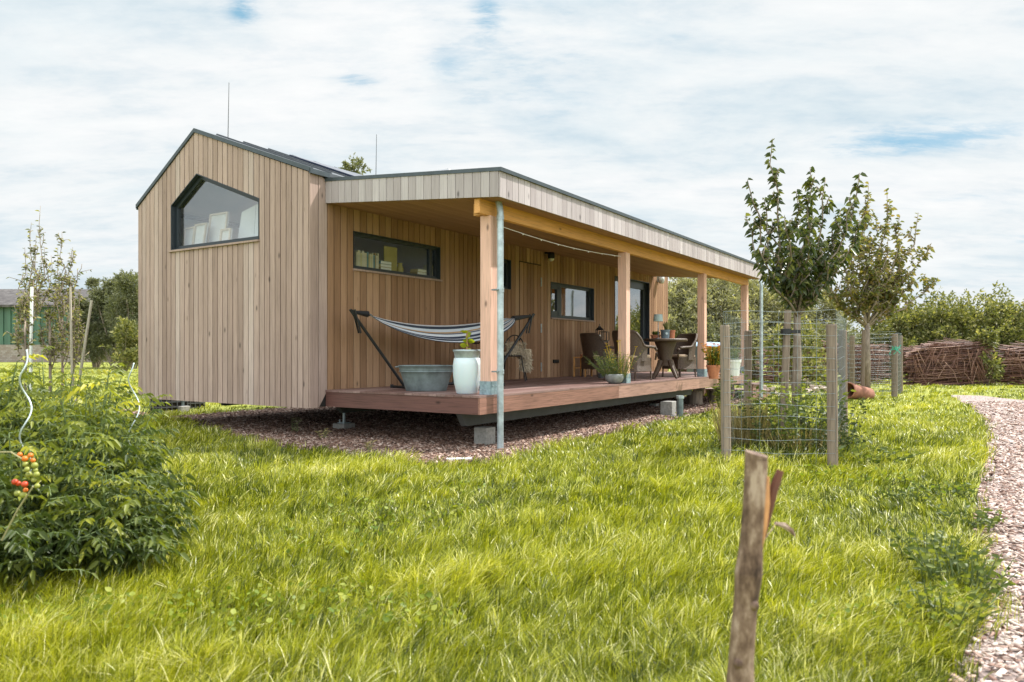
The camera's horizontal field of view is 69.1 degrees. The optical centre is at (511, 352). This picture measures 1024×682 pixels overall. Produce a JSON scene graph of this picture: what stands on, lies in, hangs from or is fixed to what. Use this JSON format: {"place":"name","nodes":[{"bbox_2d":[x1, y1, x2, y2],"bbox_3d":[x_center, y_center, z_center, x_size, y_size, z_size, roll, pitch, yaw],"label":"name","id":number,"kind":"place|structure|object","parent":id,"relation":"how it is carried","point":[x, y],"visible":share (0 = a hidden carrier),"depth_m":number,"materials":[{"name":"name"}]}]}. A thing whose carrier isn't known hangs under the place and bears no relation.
{"place":"outdoors","nodes":[
{"label":"outdoors","id":0,"kind":"place"},
{"bbox_2d":[0,362,1023,681],"bbox_3d":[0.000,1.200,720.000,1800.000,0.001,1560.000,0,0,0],"label":"lawn","id":1,"kind":"structure","parent":0,"point":[248,408],"depth_m":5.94,"materials":[{"name":"plant"}]},
{"bbox_2d":[2,291,35,427],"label":"sapling","id":2,"kind":"object","parent":1,"relation":"on","point":[18,335],"visible":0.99,"depth_m":10.99,"materials":[{"name":"green plant"}]},
{"bbox_2d":[19,350,31,507],"bbox_3d":[-2.618,0.593,4.000,0.062,1.218,0.062,0,0,0],"label":"spiral stake","id":3,"kind":"object","parent":1,"relation":"on","point":[28,399],"visible":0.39,"depth_m":3.99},
{"bbox_2d":[0,430,55,515],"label":"tomato plant","id":4,"kind":"object","parent":1,"relation":"on","point":[7,460],"visible":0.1,"depth_m":4.51,"materials":[{"name":"green plant"}]},
{"bbox_2d":[29,287,32,397],"bbox_3d":[-7.512,0.114,11.600,0.077,2.273,0.049,0,0,0],"label":"support stake","id":5,"kind":"object","parent":1,"relation":"on","point":[31,333],"visible":0.42,"depth_m":11.58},
{"bbox_2d":[6,206,58,337],"bbox_3d":[-7.725,-0.557,12.003,0.672,3.614,0.694,0,0,0],"label":"sapling","id":6,"kind":"object","parent":1,"relation":"on","point":[36,305],"visible":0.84,"depth_m":12.03,"materials":[{"name":"green plant"}]},
{"bbox_2d":[0,354,79,466],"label":"tomato plant","id":7,"kind":"object","parent":1,"relation":"on","point":[13,420],"visible":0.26,"depth_m":5.02,"materials":[{"name":"green plant"}]},
{"bbox_2d":[32,309,67,391],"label":"sapling","id":8,"kind":"object","parent":1,"relation":"on","point":[50,341],"visible":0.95,"depth_m":11.50,"materials":[{"name":"green plant"}]},
{"bbox_2d":[37,232,79,404],"bbox_3d":[-7.709,-0.401,12.592,0.607,3.302,0.778,0,0,-41],"label":"sapling","id":9,"kind":"object","parent":1,"relation":"on","point":[61,322],"visible":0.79,"depth_m":12.59,"materials":[{"name":"green plant"}]},
{"bbox_2d":[0,289,121,361],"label":"barn","id":10,"kind":"structure","parent":1,"relation":"on","point":[8,300],"depth_m":92.00,"materials":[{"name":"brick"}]},
{"bbox_2d":[69,287,72,405],"bbox_3d":[-7.231,0.087,12.200,0.076,2.326,0.039,0,0,0],"label":"support stake","id":11,"kind":"object","parent":1,"relation":"on","point":[71,335],"visible":0.6,"depth_m":12.19,"materials":[{"name":"wood"}]},
{"bbox_2d":[60,247,91,385],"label":"sapling","id":12,"kind":"object","parent":1,"relation":"on","point":[78,346],"visible":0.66,"depth_m":12.91,"materials":[{"name":"green plant"}]},
{"bbox_2d":[75,300,92,411],"bbox_3d":[-7.005,0.200,12.100,0.363,2.107,0.045,0,0,0],"label":"support stake","id":13,"kind":"object","parent":1,"relation":"on","point":[85,337],"visible":0.6,"depth_m":12.08,"materials":[{"name":"wood"}]},
{"bbox_2d":[0,423,170,591],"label":"tomato plant","id":14,"kind":"object","parent":1,"relation":"on","point":[20,551],"visible":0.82,"depth_m":3.77,"materials":[{"name":"green plant"}]},
{"bbox_2d":[1,486,33,540],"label":"cane","id":15,"kind":"object","parent":14,"relation":"on","point":[24,499],"visible":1,"depth_m":3.30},
{"bbox_2d":[0,346,174,456],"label":"tomato plant","id":16,"kind":"object","parent":1,"relation":"on","point":[42,389],"visible":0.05,"depth_m":6.19,"materials":[{"name":"green plant"}]},
{"bbox_2d":[65,276,111,367],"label":"tree","id":17,"kind":"object","parent":1,"relation":"on","point":[93,283],"visible":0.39,"depth_m":57.16,"materials":[{"name":"green plant"}]},
{"bbox_2d":[0,362,186,484],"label":"tomato plant","id":18,"kind":"object","parent":1,"relation":"on","point":[126,413],"visible":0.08,"depth_m":5.66,"materials":[{"name":"green plant"}]},
{"bbox_2d":[0,379,207,531],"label":"tomato plant","id":19,"kind":"object","parent":1,"relation":"on","point":[128,459],"visible":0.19,"depth_m":4.64,"materials":[{"name":"green plant"}]},
{"bbox_2d":[83,276,131,366],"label":"tree","id":20,"kind":"object","parent":1,"relation":"on","point":[104,339],"visible":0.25,"depth_m":56.75,"materials":[{"name":"green plant"}]},
{"bbox_2d":[31,460,200,581],"bbox_3d":[-2.117,0.902,3.989,0.842,0.607,0.835,0,0,-28],"label":"tomato plant","id":21,"kind":"object","parent":1,"relation":"on","point":[120,546],"visible":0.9,"depth_m":3.88,"materials":[{"name":"green plant"}]},
{"bbox_2d":[95,268,137,368],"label":"tree","id":22,"kind":"object","parent":1,"relation":"on","point":[126,284],"visible":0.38,"depth_m":54.38,"materials":[{"name":"green plant"}]},
{"bbox_2d":[99,316,137,370],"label":"garden bush","id":23,"kind":"object","parent":1,"relation":"on","point":[126,332],"visible":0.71,"depth_m":43.65,"materials":[{"name":"green plant"}]},
{"bbox_2d":[149,399,187,412],"bbox_3d":[-6.907,1.039,14.956,0.402,0.322,0.602,0,0,33],"label":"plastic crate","id":24,"kind":"object","parent":1,"relation":"on","point":[174,405],"visible":0.3,"depth_m":14.80,"materials":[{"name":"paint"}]},
{"bbox_2d":[338,152,371,174],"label":"poplar tree","id":25,"kind":"object","parent":1,"relation":"on","point":[356,163],"visible":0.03,"depth_m":29.90,"materials":[{"name":"green plant"}]},
{"bbox_2d":[103,395,765,465],"bbox_3d":[-2.139,1.196,16.589,12.293,0.001,13.920,0,0,31],"label":"mulch bed","id":26,"kind":"object","parent":1,"relation":"on","point":[443,438],"visible":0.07,"depth_m":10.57,"materials":[{"name":"wood"}]},
{"bbox_2d":[333,413,354,429],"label":"foundation foot","id":27,"kind":"structure","parent":26,"relation":"on","point":[343,424],"depth_m":11.50,"materials":[{"name":"metal"}]},
{"bbox_2d":[136,93,762,448],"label":"wooden house","id":28,"kind":"structure","parent":26,"relation":"on","point":[264,317],"depth_m":11.27,"materials":[{"name":"wood"}]},
{"bbox_2d":[182,226,193,245],"bbox_3d":[-5.218,-1.851,12.011,0.290,0.352,0.082,0,0,33],"label":"canvas frame","id":29,"kind":"object","parent":28,"relation":"on","point":[187,235],"visible":0.59,"depth_m":12.04,"materials":[{"name":"fabric"}]},
{"bbox_2d":[192,222,208,243],"bbox_3d":[-4.968,-1.866,11.834,0.310,0.382,0.096,0,0,33],"label":"canvas frame","id":30,"kind":"object","parent":28,"relation":"on","point":[200,233],"visible":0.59,"depth_m":11.84,"materials":[{"name":"fabric"}]},
{"bbox_2d":[168,174,259,252],"bbox_3d":[-4.499,-2.170,11.265,2.179,1.165,0.170,0,0,33],"label":"gable window","id":31,"kind":"structure","parent":28,"relation":"in","point":[176,207],"depth_m":11.57,"materials":[{"name":"black metal"}]},
{"bbox_2d":[206,211,229,242],"bbox_3d":[-4.687,-1.951,11.837,0.460,0.551,0.106,0,0,33],"label":"canvas frame","id":32,"kind":"object","parent":28,"relation":"on","point":[218,221],"visible":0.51,"depth_m":11.87,"materials":[{"name":"fabric"}]},
{"bbox_2d":[219,228,232,240],"bbox_3d":[-4.433,-1.797,11.507,0.250,0.243,0.068,0,0,33],"label":"canvas frame","id":33,"kind":"object","parent":28,"relation":"on","point":[225,233],"visible":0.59,"depth_m":11.51,"materials":[{"name":"fabric"}]},
{"bbox_2d":[238,204,257,237],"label":"storage boards","id":34,"kind":"object","parent":28,"relation":"on","point":[248,227],"visible":0.38,"depth_m":11.49,"materials":[{"name":"white"}]},
{"bbox_2d":[384,246,396,270],"bbox_3d":[-1.926,-1.470,11.769,0.013,0.400,0.300,0,0,33],"label":"ochre board","id":35,"kind":"object","parent":28,"relation":"on","point":[390,254],"visible":0.64,"depth_m":11.78,"materials":[{"name":"yellow"}]},
{"bbox_2d":[353,231,442,281],"bbox_3d":[-1.781,-1.472,11.619,0.155,0.574,2.040,0,0,33],"label":"strip window","id":36,"kind":"structure","parent":28,"relation":"in","point":[436,276],"depth_m":11.85,"materials":[{"name":"black metal"}]},
{"bbox_2d":[395,365,452,390],"bbox_3d":[-1.161,0.345,10.051,0.840,0.347,0.483,0,0,8],"label":"zinc tub","id":37,"kind":"object","parent":28,"relation":"on","point":[425,377],"visible":0.9,"depth_m":9.87,"materials":[{"name":"metal"}]},
{"bbox_2d":[349,309,534,388],"bbox_3d":[-0.921,-0.065,11.227,3.410,1.170,0.688,0,0,-40],"label":"hammock","id":38,"kind":"object","parent":28,"relation":"on","point":[448,333],"visible":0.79,"depth_m":11.12,"materials":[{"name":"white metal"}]},
{"bbox_2d":[453,358,479,393],"bbox_3d":[-0.568,0.294,9.371,0.356,0.450,0.356,0,0,0],"label":"planter","id":39,"kind":"object","parent":28,"relation":"on","point":[466,374],"visible":0.91,"depth_m":9.23,"materials":[{"name":"ceramic"}]},
{"bbox_2d":[453,349,479,357],"bbox_3d":[-0.568,0.232,9.371,0.360,0.535,0.360,0,0,0],"label":"plant pot","id":40,"kind":"object","parent":39,"relation":"in","point":[466,353],"visible":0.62,"depth_m":9.22,"materials":[{"name":"ceramic"}]},
{"bbox_2d":[460,330,474,348],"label":"potted plant","id":41,"kind":"object","parent":40,"relation":"on","point":[466,340],"visible":0.81,"depth_m":9.36,"materials":[{"name":"green plant"}]},
{"bbox_2d":[504,259,510,289],"bbox_3d":[-0.270,-1.486,13.981,0.124,0.565,0.744,0,0,33],"label":"small window","id":42,"kind":"structure","parent":28,"relation":"in","point":[507,263],"depth_m":14.27,"materials":[{"name":"black glass"}]},
{"bbox_2d":[504,335,526,380],"bbox_3d":[0.031,0.096,13.577,0.481,0.854,0.497,0,0,4],"label":"metal chair","id":43,"kind":"object","parent":28,"relation":"on","point":[515,355],"visible":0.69,"depth_m":13.73,"materials":[{"name":"black metal"}]},
{"bbox_2d":[504,341,533,373],"bbox_3d":[0.109,0.088,13.574,0.598,0.604,0.529,0,0,4],"label":"sheepskin","id":44,"kind":"object","parent":43,"relation":"on","point":[526,354],"visible":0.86,"depth_m":13.45,"materials":[{"name":"fur"}]},
{"bbox_2d":[519,261,541,378],"bbox_3d":[0.375,-0.634,14.852,0.022,2.309,0.841,0,0,33],"label":"flush door","id":45,"kind":"structure","parent":28,"relation":"in","point":[530,280],"depth_m":14.91,"materials":[{"name":"wood"}]},
{"bbox_2d":[550,282,595,321],"bbox_3d":[1.316,-1.091,16.410,0.165,0.778,2.030,0,0,33],"label":"casement window","id":46,"kind":"structure","parent":28,"relation":"in","point":[557,314],"depth_m":16.22,"materials":[{"name":"black glass"}]},
{"bbox_2d":[580,333,614,376],"bbox_3d":[1.824,0.055,15.889,0.742,0.932,0.667,0,0,-37],"label":"wicker armchair","id":47,"kind":"object","parent":28,"relation":"on","point":[592,344],"visible":0.8,"depth_m":15.61,"materials":[{"name":"wicker"}]},
{"bbox_2d":[605,374,623,383],"bbox_3d":[1.704,0.439,12.371,0.320,0.160,0.320,0,0,0],"label":"bowl planter","id":48,"kind":"object","parent":28,"relation":"on","point":[614,378],"visible":0.94,"depth_m":12.25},
{"bbox_2d":[584,352,624,375],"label":"bedding plant","id":49,"kind":"object","parent":48,"relation":"in","point":[602,372],"visible":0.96,"depth_m":12.32,"materials":[{"name":"green plant"}]},
{"bbox_2d":[602,340,642,377],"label":"potted plant","id":50,"kind":"object","parent":48,"relation":"in","point":[626,370],"visible":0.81,"depth_m":12.31,"materials":[{"name":"green plant"}]},
{"bbox_2d":[615,276,649,371],"bbox_3d":[3.042,-0.683,19.127,0.164,2.377,2.179,0,0,33],"label":"glazed door","id":51,"kind":"structure","parent":28,"relation":"in","point":[644,287],"depth_m":19.96,"materials":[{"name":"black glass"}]},
{"bbox_2d":[612,330,657,380],"bbox_3d":[2.241,0.055,13.876,0.743,0.932,0.667,0,0,-44],"label":"wicker armchair","id":52,"kind":"object","parent":28,"relation":"on","point":[642,363],"visible":0.59,"depth_m":13.58,"materials":[{"name":"wicker"}]},
{"bbox_2d":[644,338,687,378],"bbox_3d":[3.055,0.123,14.784,0.860,0.792,0.860,0,0,0],"label":"wicker table","id":53,"kind":"object","parent":28,"relation":"on","point":[665,347],"visible":1,"depth_m":14.64,"materials":[{"name":"wicker"}]},
{"bbox_2d":[657,333,697,376],"bbox_3d":[3.573,0.055,15.832,0.742,0.932,0.667,0,0,-32],"label":"wicker armchair","id":54,"kind":"object","parent":28,"relation":"on","point":[683,357],"visible":0.74,"depth_m":15.64,"materials":[{"name":"wicker"}]},
{"bbox_2d":[706,365,719,378],"bbox_3d":[3.973,0.384,14.654,0.281,0.270,0.281,0,0,0],"label":"plant pot","id":55,"kind":"object","parent":28,"relation":"on","point":[713,371],"visible":0.92,"depth_m":14.56,"materials":[{"name":"ceramic"}]},
{"bbox_2d":[700,343,719,366],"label":"orange flower","id":56,"kind":"object","parent":55,"relation":"in","point":[712,358],"visible":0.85,"depth_m":14.57,"materials":[{"name":"green plant"}]},
{"bbox_2d":[730,360,740,375],"bbox_3d":[4.900,0.339,16.457,0.346,0.360,0.346,0,0,0],"label":"plant pot","id":57,"kind":"object","parent":28,"relation":"on","point":[734,364],"visible":0.56,"depth_m":16.32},
{"bbox_2d":[474,426,494,445],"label":"concrete block","id":58,"kind":"structure","parent":26,"relation":"on","point":[485,435],"depth_m":9.56,"materials":[{"name":"concrete"}]},
{"bbox_2d":[660,401,675,414],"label":"concrete block","id":59,"kind":"structure","parent":26,"relation":"on","point":[667,407],"depth_m":13.97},
{"bbox_2d":[671,395,686,416],"bbox_3d":[3.073,1.000,13.723,0.260,0.400,0.200,0,0,0],"label":"metal post","id":60,"kind":"object","parent":26,"relation":"on","point":[679,404],"visible":0.76,"depth_m":13.67,"materials":[{"name":"metal"}]},
{"bbox_2d":[686,391,702,404],"bbox_3d":[4.163,1.053,16.954,0.351,0.334,0.360,0,0,0],"label":"log stump","id":61,"kind":"object","parent":26,"relation":"on","point":[695,397],"visible":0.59,"depth_m":16.80,"materials":[{"name":"brown wood"}]},
{"bbox_2d":[0,410,983,639],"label":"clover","id":62,"kind":"object","parent":1,"relation":"on","point":[344,594],"visible":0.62,"depth_m":3.29,"materials":[{"name":"green plant"}]},
{"bbox_2d":[0,364,1023,417],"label":"grass","id":63,"kind":"structure","parent":1,"relation":"on","point":[911,406],"depth_m":19.28,"materials":[{"name":"plant"}]},
{"bbox_2d":[687,342,719,371],"bbox_3d":[6.816,0.395,25.934,1.304,1.542,1.108,0,0,0],"label":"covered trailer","id":64,"kind":"object","parent":1,"relation":"on","point":[708,345],"visible":0.02,"depth_m":25.55,"materials":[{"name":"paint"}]},
{"bbox_2d":[668,277,752,371],"bbox_3d":[7.430,-1.134,30.877,4.926,4.868,3.766,0,0,0],"label":"willow tree","id":65,"kind":"object","parent":1,"relation":"on","point":[682,305],"visible":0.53,"depth_m":30.32,"materials":[{"name":"green plant"}]},
{"bbox_2d":[677,443,743,463],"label":"weed clump","id":66,"kind":"object","parent":1,"relation":"on","point":[713,451],"visible":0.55,"depth_m":7.87,"materials":[{"name":"green plant"}]},
{"bbox_2d":[691,319,731,348],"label":"garden bush","id":67,"kind":"object","parent":1,"relation":"on","point":[711,336],"visible":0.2,"depth_m":29.68,"materials":[{"name":"green plant"}]},
{"bbox_2d":[676,278,770,363],"bbox_3d":[8.351,-1.222,32.012,5.025,5.237,4.170,0,0,0],"label":"willow tree","id":68,"kind":"object","parent":1,"relation":"on","point":[723,296],"visible":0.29,"depth_m":30.96,"materials":[{"name":"green plant"}]},
{"bbox_2d":[692,382,763,397],"bbox_3d":[5.687,1.010,19.671,1.660,0.420,1.000,0,0,33],"label":"timber step","id":69,"kind":"object","parent":1,"relation":"on","point":[754,385],"visible":0.29,"depth_m":19.39,"materials":[{"name":"brown wood"}]},
{"bbox_2d":[710,396,777,451],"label":"dry grass clump","id":70,"kind":"object","parent":1,"relation":"on","point":[736,421],"visible":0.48,"depth_m":8.72,"materials":[{"name":"plant"}]},
{"bbox_2d":[726,450,795,681],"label":"wooden stake","id":71,"kind":"object","parent":1,"relation":"on","point":[760,492],"visible":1,"depth_m":1.78,"materials":[{"name":"brown wood"}]},
{"bbox_2d":[714,279,809,379],"bbox_3d":[10.907,-1.244,32.708,5.001,5.100,3.653,0,0,0],"label":"willow tree","id":72,"kind":"object","parent":1,"relation":"on","point":[771,304],"visible":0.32,"depth_m":32.23,"materials":[{"name":"green plant"}]},
{"bbox_2d":[732,401,811,446],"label":"nettle clump","id":73,"kind":"object","parent":1,"relation":"on","point":[751,408],"visible":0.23,"depth_m":8.61,"materials":[{"name":"green plant"}]},
{"bbox_2d":[720,309,847,468],"bbox_3d":[3.246,0.408,8.671,1.276,1.685,2.525,0,0,23],"label":"tree guard","id":74,"kind":"object","parent":1,"relation":"on","point":[835,338],"visible":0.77,"depth_m":7.74,"materials":[{"name":"metal"}]},
{"bbox_2d":[779,310,790,444],"bbox_3d":[3.097,0.384,8.450,0.152,1.735,0.084,0,0,0],"label":"tree stake","id":75,"kind":"object","parent":1,"relation":"on","point":[786,349],"visible":0.69,"depth_m":8.42,"materials":[{"name":"wood"}]},
{"bbox_2d":[759,286,825,366],"bbox_3d":[12.534,-1.038,34.211,3.434,4.751,4.351,0,0,0],"label":"willow tree","id":76,"kind":"object","parent":1,"relation":"on","point":[813,310],"visible":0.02,"depth_m":33.59,"materials":[{"name":"green plant"}]},
{"bbox_2d":[791,314,794,423],"bbox_3d":[3.543,0.386,9.300,0.116,1.730,0.082,0,0,0],"label":"tree stake","id":77,"kind":"object","parent":1,"relation":"on","point":[793,379],"visible":0.23,"depth_m":9.28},
{"bbox_2d":[731,371,855,456],"bbox_3d":[3.171,0.705,8.546,1.202,0.997,1.248,0,0,-33],"label":"weed clump","id":78,"kind":"object","parent":1,"relation":"on","point":[788,416],"visible":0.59,"depth_m":8.33,"materials":[{"name":"green plant"}]},
{"bbox_2d":[763,315,838,388],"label":"garden bush","id":79,"kind":"object","parent":1,"relation":"on","point":[805,370],"visible":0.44,"depth_m":23.73,"materials":[{"name":"green plant"}]},
{"bbox_2d":[760,422,849,457],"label":"dry grass clump","id":80,"kind":"object","parent":1,"relation":"on","point":[800,440],"visible":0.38,"depth_m":8.21,"materials":[{"name":"plant"}]},
{"bbox_2d":[742,138,871,424],"bbox_3d":[3.582,-0.645,8.898,1.968,3.791,1.156,0,0,-29],"label":"apple tree","id":81,"kind":"object","parent":1,"relation":"on","point":[790,282],"visible":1,"depth_m":8.76,"materials":[{"name":"green plant"}]},
{"bbox_2d":[773,388,868,452],"bbox_3d":[3.571,0.812,8.426,0.903,0.782,0.913,0,0,-37],"label":"weed clump","id":82,"kind":"object","parent":1,"relation":"on","point":[841,418],"visible":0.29,"depth_m":8.36,"materials":[{"name":"green plant"}]},
{"bbox_2d":[767,417,874,461],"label":"nettle clump","id":83,"kind":"object","parent":1,"relation":"on","point":[824,436],"visible":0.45,"depth_m":8.10,"materials":[{"name":"green plant"}]},
{"bbox_2d":[755,340,890,383],"bbox_3d":[11.810,0.368,28.284,4.972,1.661,1.179,0,0,0],"label":"brushwood hedge","id":84,"kind":"object","parent":1,"relation":"on","point":[880,357],"visible":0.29,"depth_m":28.03,"materials":[{"name":"wood"}]},
{"bbox_2d":[805,289,852,342],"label":"willow tree","id":85,"kind":"object","parent":1,"relation":"on","point":[830,315],"visible":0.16,"depth_m":35.71,"materials":[{"name":"green plant"}]},
{"bbox_2d":[819,314,861,344],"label":"garden bush","id":86,"kind":"object","parent":1,"relation":"on","point":[850,332],"visible":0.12,"depth_m":30.91,"materials":[{"name":"green plant"}]},
{"bbox_2d":[848,382,874,398],"bbox_3d":[8.927,1.040,19.148,0.840,0.430,0.430,11,-5,-28],"label":"chimney pot","id":87,"kind":"object","parent":1,"relation":"on","point":[865,392],"visible":0.57,"depth_m":19.00,"materials":[{"name":"ceramic"}]},
{"bbox_2d":[860,330,865,386],"bbox_3d":[9.112,0.333,19.300,0.136,1.838,0.102,0,0,0],"label":"tree stake","id":88,"kind":"object","parent":1,"relation":"on","point":[863,347],"visible":0.79,"depth_m":19.26,"materials":[{"name":"wood"}]},
{"bbox_2d":[811,438,927,466],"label":"weed clump","id":89,"kind":"object","parent":1,"relation":"on","point":[864,446],"visible":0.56,"depth_m":7.62,"materials":[{"name":"green plant"}]},
{"bbox_2d":[847,331,902,397],"bbox_3d":[10.118,0.346,20.845,1.363,1.810,2.750,0,0,31],"label":"tree guard","id":90,"kind":"object","parent":1,"relation":"on","point":[896,366],"visible":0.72,"depth_m":20.64,"materials":[{"name":"metal"}]},
{"bbox_2d":[822,181,940,387],"bbox_3d":[9.656,-1.624,19.552,3.378,5.750,1.724,0,0,-18],"label":"pear tree","id":91,"kind":"object","parent":1,"relation":"on","point":[880,290],"visible":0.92,"depth_m":19.39,"materials":[{"name":"green plant"}]},
{"bbox_2d":[842,301,948,378],"bbox_3d":[16.606,-0.769,33.203,4.507,4.277,4.451,0,0,0],"label":"hedge shrub","id":92,"kind":"object","parent":1,"relation":"on","point":[900,324],"visible":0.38,"depth_m":32.51,"materials":[{"name":"green plant"}]},
{"bbox_2d":[848,288,966,347],"bbox_3d":[18.384,-0.815,34.196,4.435,4.268,5.372,0,0,37],"label":"hedge shrub","id":93,"kind":"object","parent":1,"relation":"on","point":[914,320],"visible":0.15,"depth_m":33.70,"materials":[{"name":"green plant"}]},
{"bbox_2d":[877,482,942,505],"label":"weed clump","id":94,"kind":"object","parent":1,"relation":"on","point":[901,491],"visible":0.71,"depth_m":5.88,"materials":[{"name":"green plant"}]},
{"bbox_2d":[881,523,994,577],"bbox_3d":[2.332,1.089,4.145,0.498,0.229,0.573,0,0,-36],"label":"weed clump","id":95,"kind":"object","parent":1,"relation":"on","point":[937,538],"visible":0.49,"depth_m":4.10,"materials":[{"name":"green plant"}]},
{"bbox_2d":[880,578,1003,642],"bbox_3d":[1.905,1.108,3.232,0.540,0.192,0.442,0,0,-29],"label":"weed clump","id":96,"kind":"object","parent":1,"relation":"on","point":[975,596],"visible":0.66,"depth_m":3.18,"materials":[{"name":"green plant"}]},
{"bbox_2d":[912,480,976,497],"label":"weed clump","id":97,"kind":"object","parent":1,"relation":"on","point":[953,489],"visible":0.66,"depth_m":6.14,"materials":[{"name":"green plant"}]},
{"bbox_2d":[905,286,993,345],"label":"hedge shrub","id":98,"kind":"object","parent":1,"relation":"on","point":[957,322],"visible":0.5,"depth_m":32.39,"materials":[{"name":"green plant"}]},
{"bbox_2d":[903,338,995,384],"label":"brushwood hedge","id":99,"kind":"object","parent":1,"relation":"on","point":[950,362],"visible":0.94,"depth_m":27.16,"materials":[{"name":"wood"}]},
{"bbox_2d":[902,540,1022,602],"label":"weed clump","id":100,"kind":"object","parent":1,"relation":"on","point":[930,569],"visible":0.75,"depth_m":3.66,"materials":[{"name":"green plant"}]},
{"bbox_2d":[934,500,1008,532],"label":"weed clump","id":101,"kind":"object","parent":1,"relation":"on","point":[984,519],"visible":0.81,"depth_m":5.02,"materials":[{"name":"green plant"}]},
{"bbox_2d":[939,290,1021,338],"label":"hedge shrub","id":102,"kind":"object","parent":1,"relation":"on","point":[978,303],"visible":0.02,"depth_m":35.05,"materials":[{"name":"green plant"}]},
{"bbox_2d":[967,325,1005,384],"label":"garden bush","id":103,"kind":"object","parent":1,"relation":"on","point":[985,335],"visible":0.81,"depth_m":27.10,"materials":[{"name":"green plant"}]},
{"bbox_2d":[969,280,1023,377],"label":"hedge shrub","id":104,"kind":"object","parent":1,"relation":"on","point":[1001,314],"visible":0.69,"depth_m":32.52,"materials":[{"name":"green plant"}]},
{"bbox_2d":[990,340,1023,384],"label":"brushwood hedge","id":105,"kind":"object","parent":1,"relation":"on","point":[1013,361],"visible":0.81,"depth_m":27.29,"materials":[{"name":"wood"}]},
{"bbox_2d":[0,0,1023,340],"label":"sky","id":106,"kind":"structure","parent":0,"point":[660,113],"materials":[{"name":"white"}]},
{"bbox_2d":[711,374,733,409],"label":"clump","id":107,"kind":"object","parent":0,"point":[716,389],"visible":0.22,"depth_m":14.94,"materials":[{"name":"green plant"}]},
{"bbox_2d":[948,395,1023,681],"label":"path","id":108,"kind":"structure","parent":0,"point":[984,672],"depth_m":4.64,"materials":[{"name":"gravel"}]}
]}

